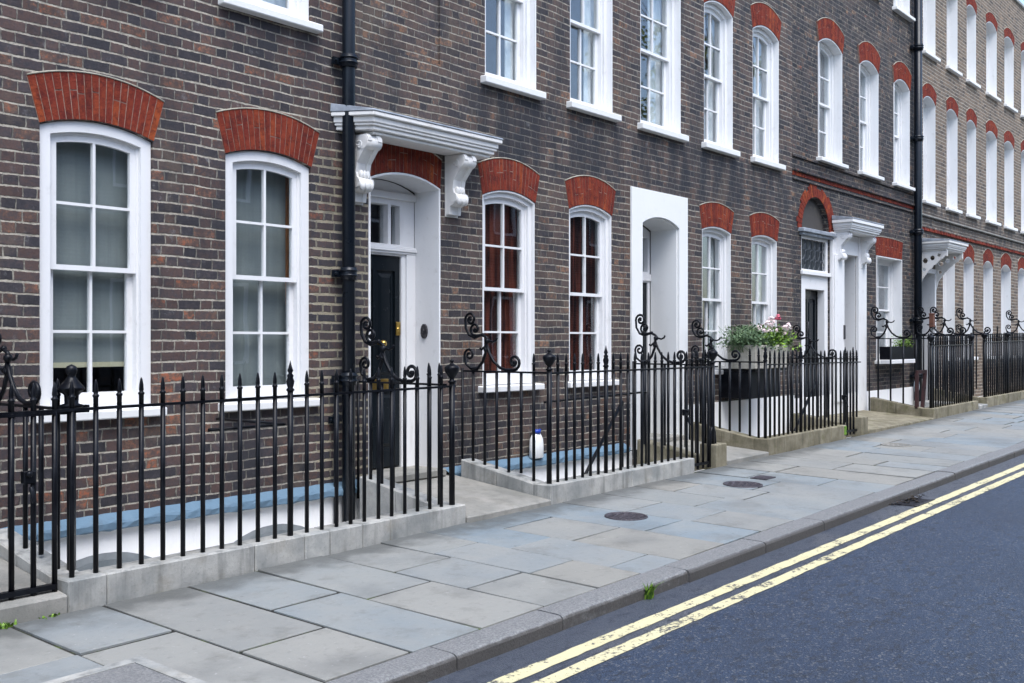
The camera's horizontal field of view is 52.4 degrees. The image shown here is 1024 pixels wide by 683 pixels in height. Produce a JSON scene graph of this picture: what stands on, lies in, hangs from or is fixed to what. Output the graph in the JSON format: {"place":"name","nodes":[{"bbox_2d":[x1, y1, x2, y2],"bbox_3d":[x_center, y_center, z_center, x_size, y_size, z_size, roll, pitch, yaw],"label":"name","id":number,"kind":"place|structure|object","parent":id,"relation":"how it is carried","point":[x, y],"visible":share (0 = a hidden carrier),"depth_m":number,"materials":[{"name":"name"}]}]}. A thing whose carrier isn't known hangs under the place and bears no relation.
{"place":"outdoors","nodes":[
{"label":"outdoors","id":0,"kind":"place"},
{"bbox_2d":[0,399,1023,682],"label":"pavement","id":1,"kind":"structure","parent":0,"point":[574,547],"depth_m":6.83,"materials":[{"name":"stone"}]},
{"bbox_2d":[0,619,16,628],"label":"weed","id":2,"kind":"object","parent":1,"relation":"on","point":[5,625],"visible":1,"depth_m":5.61,"materials":[{"name":"green plant"}]},
{"bbox_2d":[0,558,67,624],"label":"door step","id":3,"kind":"object","parent":1,"relation":"on","point":[23,608],"depth_m":5.82,"materials":[{"name":"grey stone"}]},
{"bbox_2d":[39,612,59,618],"bbox_3d":[-2.579,1.531,5.810,0.073,0.020,0.124,0,0,39],"label":"weed","id":4,"kind":"object","parent":1,"relation":"on","point":[52,615],"visible":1,"depth_m":5.81,"materials":[{"name":"green plant"}]},
{"bbox_2d":[42,656,207,682],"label":"inspection cover","id":5,"kind":"object","parent":1,"relation":"on","point":[139,669],"visible":1,"depth_m":4.86,"materials":[{"name":"stone"}]},
{"bbox_2d":[0,475,465,612],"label":"stone kerb","id":6,"kind":"structure","parent":1,"relation":"on","point":[86,589],"depth_m":6.85,"materials":[{"name":"grey stone"}]},
{"bbox_2d":[57,364,89,570],"bbox_3d":[-2.619,0.782,6.194,0.156,1.295,0.190,0,0,39],"label":"lamp finial post","id":7,"kind":"object","parent":6,"relation":"on","point":[71,370],"visible":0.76,"depth_m":6.17,"materials":[{"name":"black metal"}]},
{"bbox_2d":[0,316,458,577],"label":"iron railing","id":8,"kind":"object","parent":6,"relation":"on","point":[451,370],"visible":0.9,"depth_m":7.02,"materials":[{"name":"black metal"}]},
{"bbox_2d":[0,382,57,600],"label":"iron gate","id":9,"kind":"structure","parent":8,"relation":"attached to","point":[33,589],"depth_m":5.83,"materials":[{"name":"black metal"}]},
{"bbox_2d":[398,474,550,522],"bbox_3d":[-0.482,1.587,9.363,1.242,0.581,1.130,0,0,39],"label":"door step","id":10,"kind":"object","parent":1,"relation":"on","point":[481,501],"depth_m":9.30,"materials":[{"name":"grey stone"}]},
{"bbox_2d":[461,457,693,504],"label":"stone kerb","id":11,"kind":"structure","parent":1,"relation":"on","point":[561,490],"depth_m":9.98,"materials":[{"name":"grey stone"}]},
{"bbox_2d":[461,312,717,483],"bbox_3d":[0.938,0.573,11.063,1.142,1.815,3.245,0,0,39],"label":"iron railing","id":12,"kind":"object","parent":11,"relation":"on","point":[549,358],"visible":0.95,"depth_m":10.20,"materials":[{"name":"black metal"}]},
{"bbox_2d":[679,351,709,468],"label":"iron gate","id":13,"kind":"structure","parent":12,"relation":"attached to","point":[685,413],"depth_m":11.60,"materials":[{"name":"black metal"}]},
{"bbox_2d":[604,512,647,520],"bbox_3d":[0.973,1.497,8.867,0.368,0.026,0.368,1,1,19],"label":"coal hole cover","id":14,"kind":"object","parent":1,"relation":"on","point":[628,516],"visible":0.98,"depth_m":8.85,"materials":[{"name":"metal"}]},
{"bbox_2d":[700,442,726,469],"bbox_3d":[2.317,1.351,11.969,0.220,0.360,0.250,0,0,39],"label":"stone post","id":15,"kind":"object","parent":1,"relation":"on","point":[718,454],"visible":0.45,"depth_m":11.88,"materials":[{"name":"stone"}]},
{"bbox_2d":[707,346,717,466],"bbox_3d":[2.294,0.742,11.910,0.130,1.376,0.130,0,0,-11],"label":"gate post","id":16,"kind":"object","parent":15,"relation":"on","point":[713,353],"visible":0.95,"depth_m":11.88,"materials":[{"name":"black metal"}]},
{"bbox_2d":[666,440,768,464],"bbox_3d":[2.353,1.574,12.815,1.242,0.606,1.075,0,0,39],"label":"door step","id":17,"kind":"object","parent":1,"relation":"on","point":[735,455],"depth_m":12.65,"materials":[{"name":"beige stone"}]},
{"bbox_2d":[723,481,762,487],"bbox_3d":[2.357,1.465,10.616,0.398,0.026,0.398,1,1,19],"label":"coal hole cover","id":18,"kind":"object","parent":1,"relation":"on","point":[744,484],"visible":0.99,"depth_m":10.59,"materials":[{"name":"metal"}]},
{"bbox_2d":[750,475,775,479],"bbox_3d":[2.671,1.454,11.069,0.180,0.028,0.240,1,2,39],"label":"square cover","id":19,"kind":"object","parent":1,"relation":"on","point":[761,477],"visible":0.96,"depth_m":11.03,"materials":[{"name":"metal"}]},
{"bbox_2d":[690,422,845,455],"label":"stone kerb","id":20,"kind":"structure","parent":1,"relation":"on","point":[781,443],"depth_m":13.30,"materials":[{"name":"stone"}]},
{"bbox_2d":[689,320,860,439],"bbox_3d":[3.736,0.546,14.495,1.112,1.668,3.164,0,0,39],"label":"iron railing","id":21,"kind":"object","parent":20,"relation":"on","point":[801,357],"visible":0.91,"depth_m":13.56,"materials":[{"name":"black metal"}]},
{"bbox_2d":[839,350,857,434],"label":"iron gate","id":22,"kind":"structure","parent":21,"relation":"attached to","point":[843,397],"depth_m":15.08,"materials":[{"name":"black metal"}]},
{"bbox_2d":[847,416,867,436],"bbox_3d":[5.109,1.290,15.369,0.220,0.360,0.250,0,0,39],"label":"stone post","id":23,"kind":"object","parent":1,"relation":"on","point":[861,424],"visible":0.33,"depth_m":15.26,"materials":[{"name":"stone"}]},
{"bbox_2d":[819,410,933,433],"bbox_3d":[5.771,1.549,16.977,1.242,0.656,3.025,0,0,39],"label":"door step","id":24,"kind":"object","parent":1,"relation":"on","point":[879,421],"depth_m":17.11,"materials":[{"name":"stone"}]},
{"bbox_2d":[881,443,911,446],"bbox_3d":[5.189,1.403,14.049,0.398,0.026,0.398,1,1,19],"label":"coal hole cover","id":25,"kind":"object","parent":1,"relation":"on","point":[896,444],"visible":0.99,"depth_m":14.02,"materials":[{"name":"grey metal"}]},
{"bbox_2d":[870,397,977,418],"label":"stone kerb","id":26,"kind":"structure","parent":1,"relation":"on","point":[881,405],"depth_m":18.25,"materials":[{"name":"stone"}]},
{"bbox_2d":[914,370,926,408],"bbox_3d":[7.127,0.830,18.150,0.090,0.660,0.500,0,0,39],"label":"folding stand","id":27,"kind":"object","parent":26,"relation":"on","point":[917,384],"visible":0.98,"depth_m":18.05,"materials":[{"name":"red paint"}]},
{"bbox_2d":[868,306,974,410],"bbox_3d":[7.578,0.347,19.149,1.142,2.067,2.536,0,0,39],"label":"iron railing","id":28,"kind":"object","parent":26,"relation":"on","point":[965,369],"visible":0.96,"depth_m":18.57,"materials":[{"name":"black metal"}]},
{"bbox_2d":[913,400,987,408],"bbox_3d":[8.606,1.528,20.430,1.242,0.696,0.590,0,0,39],"label":"door step","id":29,"kind":"object","parent":1,"relation":"on","point":[980,406],"depth_m":20.40,"materials":[{"name":"grey stone"}]},
{"bbox_2d":[934,388,1023,406],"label":"stone kerb","id":30,"kind":"structure","parent":1,"relation":"on","point":[994,400],"depth_m":20.91,"materials":[{"name":"stone"}]},
{"bbox_2d":[928,307,1023,399],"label":"iron railing","id":31,"kind":"object","parent":30,"relation":"on","point":[1007,364],"visible":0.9,"depth_m":21.58,"materials":[{"name":"black metal"}]},
{"bbox_2d":[427,454,1023,682],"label":"road","id":32,"kind":"structure","parent":0,"point":[938,597],"depth_m":6.06,"materials":[{"name":"grey asphalt"}]},
{"bbox_2d":[643,582,658,599],"bbox_3d":[0.880,1.568,6.557,0.146,0.117,0.138,0,0,26],"label":"weed","id":33,"kind":"object","parent":32,"relation":"on","point":[649,593],"visible":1,"depth_m":6.56,"materials":[{"name":"green plant"}]},
{"bbox_2d":[326,441,1023,682],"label":"kerb","id":34,"kind":"structure","parent":32,"relation":"on","point":[429,664],"depth_m":6.49,"materials":[{"name":"stone"}]},
{"bbox_2d":[488,463,1023,682],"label":"yellow line","id":35,"kind":"object","parent":32,"relation":"on","point":[528,670],"visible":1,"depth_m":6.57,"materials":[{"name":"paint"}]},
{"bbox_2d":[532,471,1023,682],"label":"yellow line","id":36,"kind":"object","parent":32,"relation":"on","point":[580,666],"visible":1,"depth_m":6.53,"materials":[{"name":"paint"}]},
{"bbox_2d":[888,492,934,506],"bbox_3d":[3.922,1.554,10.116,0.247,0.076,0.946,0,0,39],"label":"gully grate","id":37,"kind":"object","parent":32,"relation":"on","point":[912,501],"visible":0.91,"depth_m":10.02,"materials":[{"name":"metal"}]},
{"bbox_3d":[7.973,-0.090,19.203,0.441,0.360,0.024,0,0,39],"label":"box bracket","id":38,"kind":"object","parent":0,"visible":0},
{"bbox_2d":[929,313,935,326],"bbox_3d":[7.810,-0.398,19.336,0.096,0.255,0.116,0,0,39],"label":"iron lantern box","id":39,"kind":"object","parent":38,"relation":"on","point":[931,319],"visible":1,"depth_m":19.30,"materials":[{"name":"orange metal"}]},
{"label":"ground","id":40,"kind":"structure","parent":0,"visible":0},
{"bbox_2d":[0,0,357,570],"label":"brick house","id":41,"kind":"structure","parent":40,"relation":"on","point":[177,190],"depth_m":7.88,"materials":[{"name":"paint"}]},
{"bbox_2d":[29,121,166,423],"bbox_3d":[-2.899,-0.529,7.519,0.284,2.158,1.303,0,0,39],"label":"window","id":42,"kind":"structure","parent":41,"relation":"in","point":[95,178],"depth_m":7.51,"materials":[{"name":"white paint"}]},
{"bbox_2d":[76,552,151,570],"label":"basement window","id":43,"kind":"structure","parent":41,"relation":"in","point":[105,559],"depth_m":7.39,"materials":[{"name":"grey glass"}]},
{"bbox_2d":[218,151,319,411],"bbox_3d":[-1.967,-0.529,8.684,0.322,2.158,1.311,0,0,39],"label":"window","id":44,"kind":"structure","parent":41,"relation":"in","point":[264,333],"depth_m":8.70,"materials":[{"name":"white paint"}]},
{"bbox_2d":[235,524,304,541],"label":"basement window","id":45,"kind":"structure","parent":41,"relation":"in","point":[281,528],"depth_m":8.49,"materials":[{"name":"grey glass"}]},
{"bbox_2d":[218,0,322,33],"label":"window","id":46,"kind":"structure","parent":41,"relation":"in","point":[293,13],"depth_m":8.65,"materials":[{"name":"white paint"}]},
{"bbox_2d":[330,0,630,519],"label":"brick house","id":47,"kind":"structure","parent":40,"relation":"on","point":[489,164],"depth_m":10.79,"materials":[{"name":"brick"}]},
{"bbox_2d":[371,255,399,468],"bbox_3d":[-1.281,0.193,9.893,0.154,2.035,0.657,0,0,39],"label":"door","id":48,"kind":"structure","parent":47,"relation":"in","point":[385,270],"depth_m":10.04,"materials":[{"name":"black wood"}]},
{"bbox_2d":[363,0,437,63],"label":"bricked up window","id":49,"kind":"structure","parent":47,"relation":"in","point":[408,27],"depth_m":9.76,"materials":[{"name":"brown brick"}]},
{"bbox_2d":[478,190,544,392],"bbox_3d":[0.046,-0.544,11.128,0.313,2.177,1.466,0,0,39],"label":"window","id":50,"kind":"structure","parent":47,"relation":"in","point":[508,217],"depth_m":11.15,"materials":[{"name":"white paint"}]},
{"bbox_2d":[480,0,545,99],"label":"window","id":51,"kind":"structure","parent":47,"relation":"in","point":[519,37],"depth_m":11.28,"materials":[{"name":"white paint"}]},
{"bbox_2d":[529,429,543,458],"bbox_3d":[0.262,1.095,11.171,0.122,0.309,0.196,0,0,39],"label":"plastic canister","id":52,"kind":"object","parent":47,"relation":"on","point":[539,448],"visible":0.77,"depth_m":11.12,"materials":[{"name":"white plastic"}]},
{"bbox_2d":[568,205,618,387],"bbox_3d":[0.988,-0.544,12.275,0.312,2.177,1.460,0,0,39],"label":"window","id":53,"kind":"structure","parent":47,"relation":"in","point":[589,226],"depth_m":12.33,"materials":[{"name":"white paint"}]},
{"bbox_2d":[566,0,621,121],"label":"window","id":54,"kind":"structure","parent":47,"relation":"in","point":[596,15],"depth_m":12.43,"materials":[{"name":"white paint"}]},
{"bbox_2d":[624,0,791,465],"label":"brick house","id":55,"kind":"structure","parent":40,"relation":"on","point":[708,164],"depth_m":14.43,"materials":[{"name":"brown brick"},{"name":"red rubbed brick"},{"name":"white gloss paint"}]},
{"bbox_2d":[643,283,646,390],"bbox_3d":[1.537,0.218,13.528,0.045,1.985,0.732,0,0,39],"label":"door","id":56,"kind":"structure","parent":55,"relation":"in","point":[644,284],"depth_m":13.77,"materials":[{"name":"black wood"}]},
{"bbox_2d":[637,0,688,142],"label":"window","id":57,"kind":"structure","parent":55,"relation":"in","point":[663,52],"depth_m":13.66,"materials":[{"name":"white paint"}]},
{"bbox_2d":[702,227,730,374],"bbox_3d":[2.902,-0.579,14.625,0.338,2.118,1.433,0,0,39],"label":"window","id":58,"kind":"structure","parent":55,"relation":"in","point":[718,300],"depth_m":14.74,"materials":[{"name":"white paint"}]},
{"bbox_2d":[701,0,739,157],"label":"window","id":59,"kind":"structure","parent":55,"relation":"in","point":[718,108],"depth_m":14.79,"materials":[{"name":"white paint"}]},
{"bbox_2d":[721,368,785,398],"bbox_3d":[3.402,0.578,14.630,0.520,0.405,0.970,0,0,39],"label":"trough stand","id":60,"kind":"object","parent":55,"relation":"attached to","point":[734,384],"visible":0.7,"depth_m":14.29,"materials":[{"name":"black metal"}]},
{"bbox_2d":[727,345,789,368],"bbox_3d":[3.461,0.210,14.575,0.439,0.325,1.079,0,0,39],"label":"flower trough","id":61,"kind":"object","parent":60,"relation":"on","point":[744,353],"visible":0.62,"depth_m":14.20,"materials":[{"name":"concrete"}]},
{"bbox_2d":[708,322,785,352],"bbox_3d":[3.208,-0.062,14.269,0.979,0.429,1.027,0,0,39],"label":"trailing plant","id":62,"kind":"object","parent":61,"relation":"in","point":[745,336],"visible":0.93,"depth_m":14.13,"materials":[{"name":"green plant"}]},
{"bbox_2d":[739,314,802,349],"bbox_3d":[3.602,-0.113,14.777,0.886,0.551,1.018,0,0,39],"label":"geranium","id":63,"kind":"object","parent":61,"relation":"in","point":[775,333],"visible":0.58,"depth_m":14.70,"materials":[{"name":"green plant"}]},
{"bbox_2d":[752,235,776,333],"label":"window","id":64,"kind":"structure","parent":55,"relation":"in","point":[765,303],"depth_m":15.89,"materials":[{"name":"white paint"}]},
{"bbox_2d":[751,25,785,170],"bbox_3d":[3.859,-3.691,15.823,0.378,2.158,1.485,0,0,39],"label":"window","id":65,"kind":"structure","parent":55,"relation":"in","point":[766,45],"depth_m":15.95,"materials":[{"name":"white paint"}]},
{"bbox_2d":[792,0,914,415],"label":"brick house","id":66,"kind":"structure","parent":40,"relation":"on","point":[853,190],"depth_m":18.35,"materials":[{"name":"brown stock brick"},{"name":"red rubbed brick"},{"name":"white gloss paint"}]},
{"bbox_2d":[805,290,816,396],"bbox_3d":[4.880,0.178,17.155,0.110,2.045,0.760,0,0,39],"label":"door","id":67,"kind":"structure","parent":66,"relation":"in","point":[810,296],"depth_m":17.29,"materials":[{"name":"wood"}]},
{"bbox_2d":[816,38,848,168],"bbox_3d":[5.337,-4.047,17.732,0.516,2.165,1.464,0,0,39],"label":"window","id":68,"kind":"structure","parent":66,"relation":"in","point":[832,55],"depth_m":17.93,"materials":[{"name":"white paint"}]},
{"bbox_2d":[857,60,884,180],"bbox_3d":[6.452,-4.047,19.089,0.516,2.165,1.388,0,0,39],"label":"window","id":69,"kind":"structure","parent":66,"relation":"in","point":[868,81],"depth_m":19.26,"materials":[{"name":"white paint"}]},
{"bbox_2d":[875,255,901,363],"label":"window","id":70,"kind":"structure","parent":66,"relation":"in","point":[888,270],"depth_m":20.27,"materials":[{"name":"white paint"}]},
{"bbox_2d":[876,346,914,363],"bbox_3d":[7.248,0.253,19.585,0.265,0.315,1.470,0,0,39],"label":"window box","id":71,"kind":"object","parent":66,"relation":"on","point":[897,355],"visible":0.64,"depth_m":19.25,"materials":[{"name":"black metal"}]},
{"bbox_2d":[889,335,912,347],"bbox_3d":[7.452,0.020,19.798,0.448,0.342,0.617,0,0,39],"label":"box plant","id":72,"kind":"object","parent":71,"relation":"in","point":[906,341],"visible":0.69,"depth_m":19.78,"materials":[{"name":"green plant"}]},
{"bbox_2d":[892,79,914,191],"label":"window","id":73,"kind":"structure","parent":66,"relation":"in","point":[901,93],"depth_m":20.58,"materials":[{"name":"white paint"}]},
{"bbox_2d":[892,0,914,21],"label":"window","id":74,"kind":"structure","parent":66,"relation":"in","point":[901,7],"depth_m":20.48,"materials":[{"name":"white paint"}]},
{"bbox_2d":[910,0,1023,401],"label":"brick house","id":75,"kind":"structure","parent":40,"relation":"on","point":[967,139],"depth_m":23.88,"materials":[{"name":"brick"},{"name":"white gloss paint"},{"name":"glass"}]},
{"bbox_2d":[922,96,940,206],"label":"window","id":76,"kind":"structure","parent":75,"relation":"in","point":[928,104],"depth_m":21.80,"materials":[{"name":"white paint"}]},
{"bbox_2d":[922,0,940,62],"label":"window","id":77,"kind":"structure","parent":75,"relation":"in","point":[928,5],"depth_m":21.80,"materials":[{"name":"white paint"}]},
{"bbox_2d":[943,258,955,360],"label":"window","id":78,"kind":"structure","parent":75,"relation":"in","point":[949,277],"depth_m":22.83,"materials":[{"name":"white paint"}]},
{"bbox_2d":[946,109,962,213],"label":"window","id":79,"kind":"structure","parent":75,"relation":"in","point":[952,120],"depth_m":22.97,"materials":[{"name":"white paint"}]},
{"bbox_2d":[946,0,962,76],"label":"window","id":80,"kind":"structure","parent":75,"relation":"in","point":[952,5],"depth_m":22.97,"materials":[{"name":"white paint"}]},
{"bbox_2d":[964,257,977,359],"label":"window","id":81,"kind":"structure","parent":75,"relation":"in","point":[968,263],"depth_m":23.91,"materials":[{"name":"white paint"}]},
{"bbox_2d":[966,120,980,219],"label":"window","id":82,"kind":"structure","parent":75,"relation":"in","point":[971,129],"depth_m":24.05,"materials":[{"name":"white paint"}]},
{"bbox_2d":[966,5,980,88],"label":"window","id":83,"kind":"structure","parent":75,"relation":"in","point":[971,15],"depth_m":24.05,"materials":[{"name":"white paint"}]},
{"bbox_2d":[983,261,992,358],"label":"window","id":84,"kind":"structure","parent":75,"relation":"in","point":[987,268],"depth_m":25.14,"materials":[{"name":"white paint"}]},
{"bbox_2d":[985,131,1000,225],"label":"window","id":85,"kind":"structure","parent":75,"relation":"in","point":[991,141],"depth_m":25.41,"materials":[{"name":"white paint"}]},
{"bbox_2d":[985,22,1000,101],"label":"window","id":86,"kind":"structure","parent":75,"relation":"in","point":[991,34],"depth_m":25.41,"materials":[{"name":"white paint"}]},
{"bbox_2d":[1001,265,1010,333],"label":"window","id":87,"kind":"structure","parent":75,"relation":"in","point":[1005,270],"depth_m":26.43,"materials":[{"name":"white paint"}]},
{"bbox_2d":[1004,141,1017,231],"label":"window","id":88,"kind":"structure","parent":75,"relation":"in","point":[1008,148],"depth_m":26.63,"materials":[{"name":"white paint"}]},
{"bbox_2d":[1004,37,1017,112],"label":"window","id":89,"kind":"structure","parent":75,"relation":"in","point":[1008,45],"depth_m":26.61,"materials":[{"name":"white paint"}]},
{"bbox_2d":[1018,268,1023,332],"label":"window","id":90,"kind":"structure","parent":75,"relation":"in","point":[1021,272],"depth_m":27.57,"materials":[{"name":"white paint"}]},
{"bbox_2d":[1020,150,1023,234],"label":"window","id":91,"kind":"structure","parent":75,"relation":"in","point":[1022,153],"depth_m":27.84,"materials":[{"name":"white paint"}]},
{"bbox_2d":[1020,50,1023,118],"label":"window","id":92,"kind":"structure","parent":75,"relation":"in","point":[1022,53],"depth_m":27.84,"materials":[{"name":"white paint"}]},
{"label":"light well floor","id":93,"kind":"structure","parent":0,"visible":0},
{"bbox_2d":[584,401,623,473],"bbox_3d":[0.783,1.294,10.306,0.033,1.372,1.149,0,0,39],"label":"stair handrail","id":94,"kind":"object","parent":93,"relation":"on","point":[601,443],"visible":0.29,"depth_m":10.65,"materials":[{"name":"black metal"}]},
{"bbox_2d":[637,439,699,470],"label":"side wall","id":95,"kind":"structure","parent":93,"relation":"on","point":[658,452],"depth_m":12.36,"materials":[{"name":"stone"}]},
{"bbox_2d":[794,380,815,430],"bbox_3d":[3.839,1.249,14.059,0.033,1.462,1.429,0,0,39],"label":"stair handrail","id":96,"kind":"object","parent":93,"relation":"on","point":[807,402],"visible":0.08,"depth_m":14.32,"materials":[{"name":"black metal"}]},
{"bbox_2d":[794,413,846,437],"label":"side wall","id":97,"kind":"structure","parent":93,"relation":"on","point":[838,422],"depth_m":15.75,"materials":[{"name":"stone"}]}
]}

